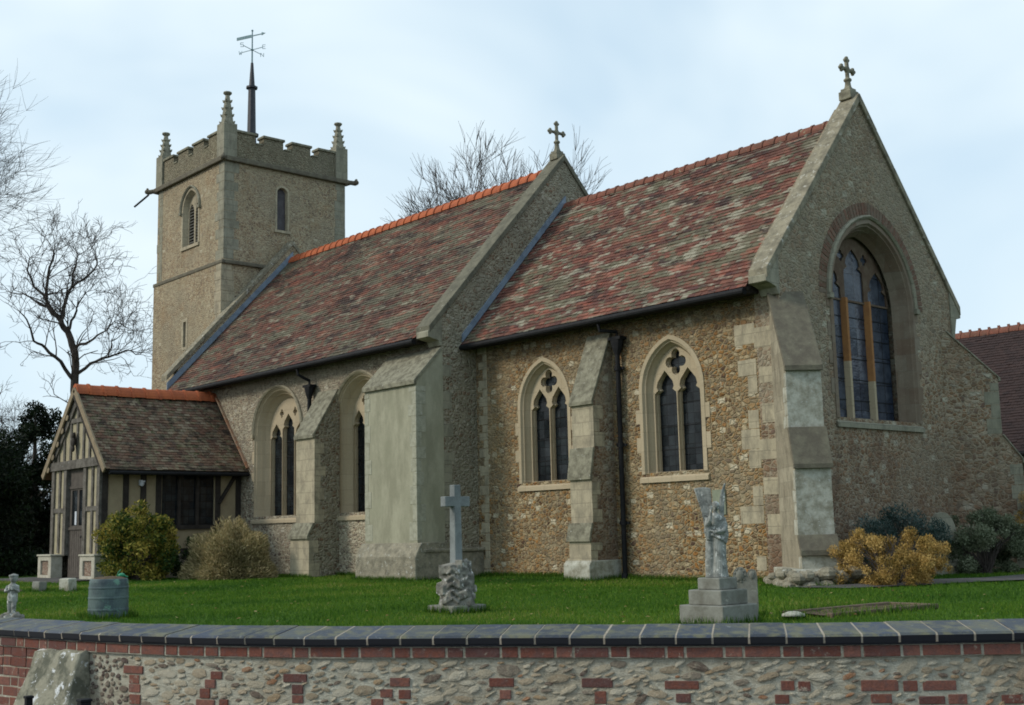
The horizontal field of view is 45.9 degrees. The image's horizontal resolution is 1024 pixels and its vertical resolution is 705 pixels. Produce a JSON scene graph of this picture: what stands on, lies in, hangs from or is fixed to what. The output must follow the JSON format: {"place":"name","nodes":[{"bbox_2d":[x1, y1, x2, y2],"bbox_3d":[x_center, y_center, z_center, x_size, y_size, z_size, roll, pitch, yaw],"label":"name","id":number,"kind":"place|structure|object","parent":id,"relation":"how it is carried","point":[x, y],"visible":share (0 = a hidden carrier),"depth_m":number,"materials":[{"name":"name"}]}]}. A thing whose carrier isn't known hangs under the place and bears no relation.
{"place":"outdoors","nodes":[
{"label":"outdoors","id":0,"kind":"place"},
{"bbox_2d":[0,577,89,582],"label":"pavement","id":1,"kind":"structure","parent":0,"point":[30,579],"depth_m":31.38,"materials":[{"name":"grey concrete"}]},
{"bbox_2d":[0,568,1023,625],"bbox_3d":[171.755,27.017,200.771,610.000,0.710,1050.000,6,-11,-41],"label":"ground","id":2,"kind":"structure","parent":0,"point":[638,599],"depth_m":16.65,"materials":[{"name":"green plant"}]},
{"bbox_2d":[0,574,24,617],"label":"cherub statue","id":3,"kind":"object","parent":2,"relation":"on","point":[12,590],"visible":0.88,"depth_m":14.82,"materials":[{"name":"stone"}]},
{"bbox_2d":[0,384,29,548],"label":"bare tree","id":4,"kind":"object","parent":2,"relation":"on","point":[8,409],"visible":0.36,"depth_m":59.60,"materials":[{"name":"brown plant"}]},
{"bbox_2d":[0,426,48,575],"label":"yew tree","id":5,"kind":"object","parent":2,"relation":"on","point":[17,515],"visible":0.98,"depth_m":36.98,"materials":[{"name":"green plant"}]},
{"bbox_2d":[0,375,51,499],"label":"bare tree","id":6,"kind":"object","parent":2,"relation":"on","point":[30,458],"visible":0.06,"depth_m":44.32,"materials":[{"name":"brown plant"}]},
{"bbox_2d":[2,459,50,545],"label":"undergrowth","id":7,"kind":"object","parent":2,"relation":"on","point":[43,496],"depth_m":52.52,"materials":[{"name":"green plant"}]},
{"bbox_2d":[0,400,61,572],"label":"yew tree","id":8,"kind":"object","parent":2,"relation":"on","point":[32,429],"visible":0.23,"depth_m":40.64,"materials":[{"name":"green plant"}]},
{"bbox_2d":[0,58,69,268],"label":"bare tree","id":9,"kind":"object","parent":2,"relation":"on","point":[10,177],"visible":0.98,"depth_m":54.18,"materials":[{"name":"brown plant"}]},
{"bbox_2d":[32,581,46,590],"bbox_3d":[-9.769,4.859,25.011,0.280,0.250,0.180,-8,-15,38],"label":"footstone","id":10,"kind":"object","parent":2,"relation":"on","point":[39,585],"visible":0.55,"depth_m":24.93,"materials":[{"name":"stone"}]},
{"bbox_2d":[59,578,76,590],"bbox_3d":[-9.084,4.775,24.757,0.320,0.310,0.200,-7,-7,33],"label":"footstone","id":11,"kind":"object","parent":2,"relation":"on","point":[66,584],"visible":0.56,"depth_m":24.67,"materials":[{"name":"stone"}]},
{"bbox_2d":[0,198,155,402],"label":"bare tree","id":12,"kind":"object","parent":2,"relation":"on","point":[73,375],"visible":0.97,"depth_m":45.94,"materials":[{"name":"brown plant"}]},
{"bbox_2d":[87,576,128,618],"bbox_3d":[-5.219,3.181,15.658,0.510,0.565,0.510,6,-11,-41],"label":"metal tub","id":13,"kind":"object","parent":2,"relation":"on","point":[108,594],"visible":0.94,"depth_m":15.46,"materials":[{"name":"metal"}]},
{"bbox_2d":[117,569,127,576],"bbox_3d":[-5.085,2.882,15.803,0.121,0.108,0.109,6,-11,-41],"label":"watering can","id":14,"kind":"object","parent":13,"relation":"on","point":[122,574],"visible":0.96,"depth_m":15.79,"materials":[{"name":"green plastic"}]},
{"bbox_2d":[91,499,180,580],"bbox_3d":[-9.364,4.750,30.273,2.062,2.184,2.321,6,-11,-41],"label":"shrub","id":15,"kind":"object","parent":2,"relation":"on","point":[157,531],"visible":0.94,"depth_m":29.84,"materials":[{"name":"green plant"}]},
{"bbox_2d":[160,536,207,576],"bbox_3d":[-8.139,5.290,31.129,1.195,1.205,1.688,-8,-11,38],"label":"shrub","id":16,"kind":"object","parent":2,"relation":"on","point":[184,554],"visible":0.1,"depth_m":30.78,"materials":[{"name":"green plant"}]},
{"bbox_2d":[177,515,279,579],"bbox_3d":[-6.943,4.903,30.251,2.470,1.735,2.937,6,-11,-41],"label":"shrub","id":17,"kind":"object","parent":2,"relation":"on","point":[228,550],"visible":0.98,"depth_m":29.56,"materials":[{"name":"beige plant"}]},
{"bbox_2d":[428,485,485,613],"bbox_3d":[-0.711,2.566,15.591,0.542,1.715,0.570,6,-11,-41],"label":"cross monument","id":18,"kind":"object","parent":2,"relation":"on","point":[455,586],"visible":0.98,"depth_m":15.44,"materials":[{"name":"stone"}]},
{"bbox_2d":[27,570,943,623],"bbox_3d":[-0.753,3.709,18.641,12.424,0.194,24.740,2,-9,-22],"label":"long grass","id":19,"kind":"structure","parent":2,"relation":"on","point":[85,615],"depth_m":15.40,"materials":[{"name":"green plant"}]},
{"bbox_2d":[0,577,982,624],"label":"fallen leaves","id":20,"kind":"object","parent":2,"relation":"on","point":[410,590],"visible":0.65,"depth_m":17.52,"materials":[{"name":"brown plant"}]},
{"bbox_2d":[380,120,606,222],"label":"bare tree","id":21,"kind":"object","parent":2,"relation":"on","point":[478,169],"visible":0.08,"depth_m":67.62,"materials":[{"name":"brown plant"}]},
{"bbox_2d":[0,617,1023,704],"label":"boundary wall","id":22,"kind":"structure","parent":2,"relation":"on","point":[931,662],"depth_m":7.63,"materials":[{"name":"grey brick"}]},
{"bbox_2d":[37,30,1023,587],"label":"church","id":23,"kind":"structure","parent":2,"relation":"on","point":[553,366],"depth_m":26.70,"materials":[{"name":"stone"}]},
{"bbox_2d":[250,384,302,523],"bbox_3d":[-5.999,2.734,32.692,0.940,3.705,2.694,6,-11,-41],"label":"window","id":24,"kind":"structure","parent":23,"relation":"in","point":[278,416],"depth_m":33.15,"materials":[{"name":"stone"}]},
{"bbox_2d":[336,369,373,520],"bbox_3d":[-3.427,2.267,29.824,0.940,3.674,2.373,6,-11,-41],"label":"window","id":25,"kind":"structure","parent":23,"relation":"in","point":[350,396],"depth_m":30.29,"materials":[{"name":"stone"}]},
{"bbox_2d":[515,357,572,491],"bbox_3d":[0.938,1.554,26.400,0.740,2.883,1.894,6,-11,-41],"label":"window","id":26,"kind":"structure","parent":23,"relation":"in","point":[543,428],"depth_m":26.56,"materials":[{"name":"stone"}]},
{"bbox_2d":[636,334,711,482],"bbox_3d":[3.343,1.090,23.721,0.740,2.867,1.881,6,-11,-41],"label":"window","id":27,"kind":"structure","parent":23,"relation":"in","point":[672,413],"depth_m":23.82,"materials":[{"name":"stone"}]},
{"bbox_2d":[826,215,925,432],"bbox_3d":[6.891,-0.571,24.112,3.283,4.284,0.920,6,-11,-41],"label":"window","id":28,"kind":"structure","parent":23,"relation":"in","point":[861,383],"depth_m":24.42,"materials":[{"name":"stone"}]},
{"bbox_2d":[679,483,757,623],"bbox_3d":[2.106,2.101,12.488,0.570,1.498,0.570,6,-11,-41],"label":"angel monument","id":29,"kind":"object","parent":2,"relation":"on","point":[718,595],"visible":1,"depth_m":12.38,"materials":[{"name":"stone"}]},
{"bbox_2d":[733,567,758,610],"bbox_3d":[2.574,2.687,13.316,0.258,0.646,0.098,-3,-9,14],"label":"headstone","id":30,"kind":"object","parent":2,"relation":"on","point":[747,580],"visible":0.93,"depth_m":13.30,"materials":[{"name":"stone"}]},
{"bbox_2d":[782,611,804,618],"bbox_3d":[2.979,2.793,12.778,0.240,0.115,0.258,6,-11,-41],"label":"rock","id":31,"kind":"object","parent":2,"relation":"on","point":[786,614],"visible":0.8,"depth_m":12.71,"materials":[{"name":"grey stone"}]},
{"bbox_2d":[782,602,938,617],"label":"grave kerb","id":32,"kind":"structure","parent":2,"relation":"on","point":[830,613],"depth_m":13.81,"materials":[{"name":"stone"}]},
{"bbox_2d":[827,526,953,586],"bbox_3d":[5.976,3.303,19.430,1.724,1.040,2.186,6,-11,-41],"label":"shrub","id":33,"kind":"object","parent":2,"relation":"on","point":[884,573],"visible":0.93,"depth_m":19.01,"materials":[{"name":"yellow plant"}]},
{"bbox_2d":[850,501,954,576],"bbox_3d":[6.980,3.458,21.858,2.460,1.531,1.615,6,-11,-41],"label":"shrub","id":34,"kind":"object","parent":2,"relation":"on","point":[887,524],"visible":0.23,"depth_m":21.74,"materials":[{"name":"green plant"}]},
{"bbox_2d":[928,512,958,574],"bbox_3d":[8.008,3.608,22.486,0.620,1.270,0.120,3,-9,-26],"label":"headstone","id":35,"kind":"object","parent":2,"relation":"on","point":[946,517],"visible":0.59,"depth_m":22.49,"materials":[{"name":"grey stone"}]},
{"bbox_2d":[943,506,1023,574],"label":"shrub","id":36,"kind":"object","parent":2,"relation":"on","point":[979,539],"visible":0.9,"depth_m":22.67,"materials":[{"name":"green plant"}]},
{"bbox_2d":[955,322,1023,474],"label":"village hall","id":37,"kind":"structure","parent":2,"relation":"on","point":[999,350],"depth_m":34.19,"materials":[{"name":"brick"}]},
{"bbox_2d":[1014,491,1023,527],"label":"shrub","id":38,"kind":"object","parent":2,"relation":"on","point":[1019,520],"visible":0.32,"depth_m":24.69,"materials":[{"name":"green plant"}]},
{"bbox_2d":[0,0,1023,497],"label":"sky","id":39,"kind":"structure","parent":0,"point":[651,87],"materials":[{"name":"white"}]},
{"bbox_2d":[797,574,1023,587],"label":"path","id":40,"kind":"structure","parent":0,"point":[996,578],"depth_m":19.33,"materials":[{"name":"grey concrete"}]},
{"label":"road","id":41,"kind":"structure","parent":0,"visible":0},
{"bbox_2d":[23,695,33,704],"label":"post","id":42,"kind":"object","parent":41,"relation":"on","point":[28,699],"visible":1,"depth_m":8.31,"materials":[{"name":"black metal"}]},
{"bbox_2d":[76,698,92,704],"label":"post","id":43,"kind":"object","parent":41,"relation":"on","point":[84,701],"visible":1,"depth_m":7.99,"materials":[{"name":"black metal"}]}
]}

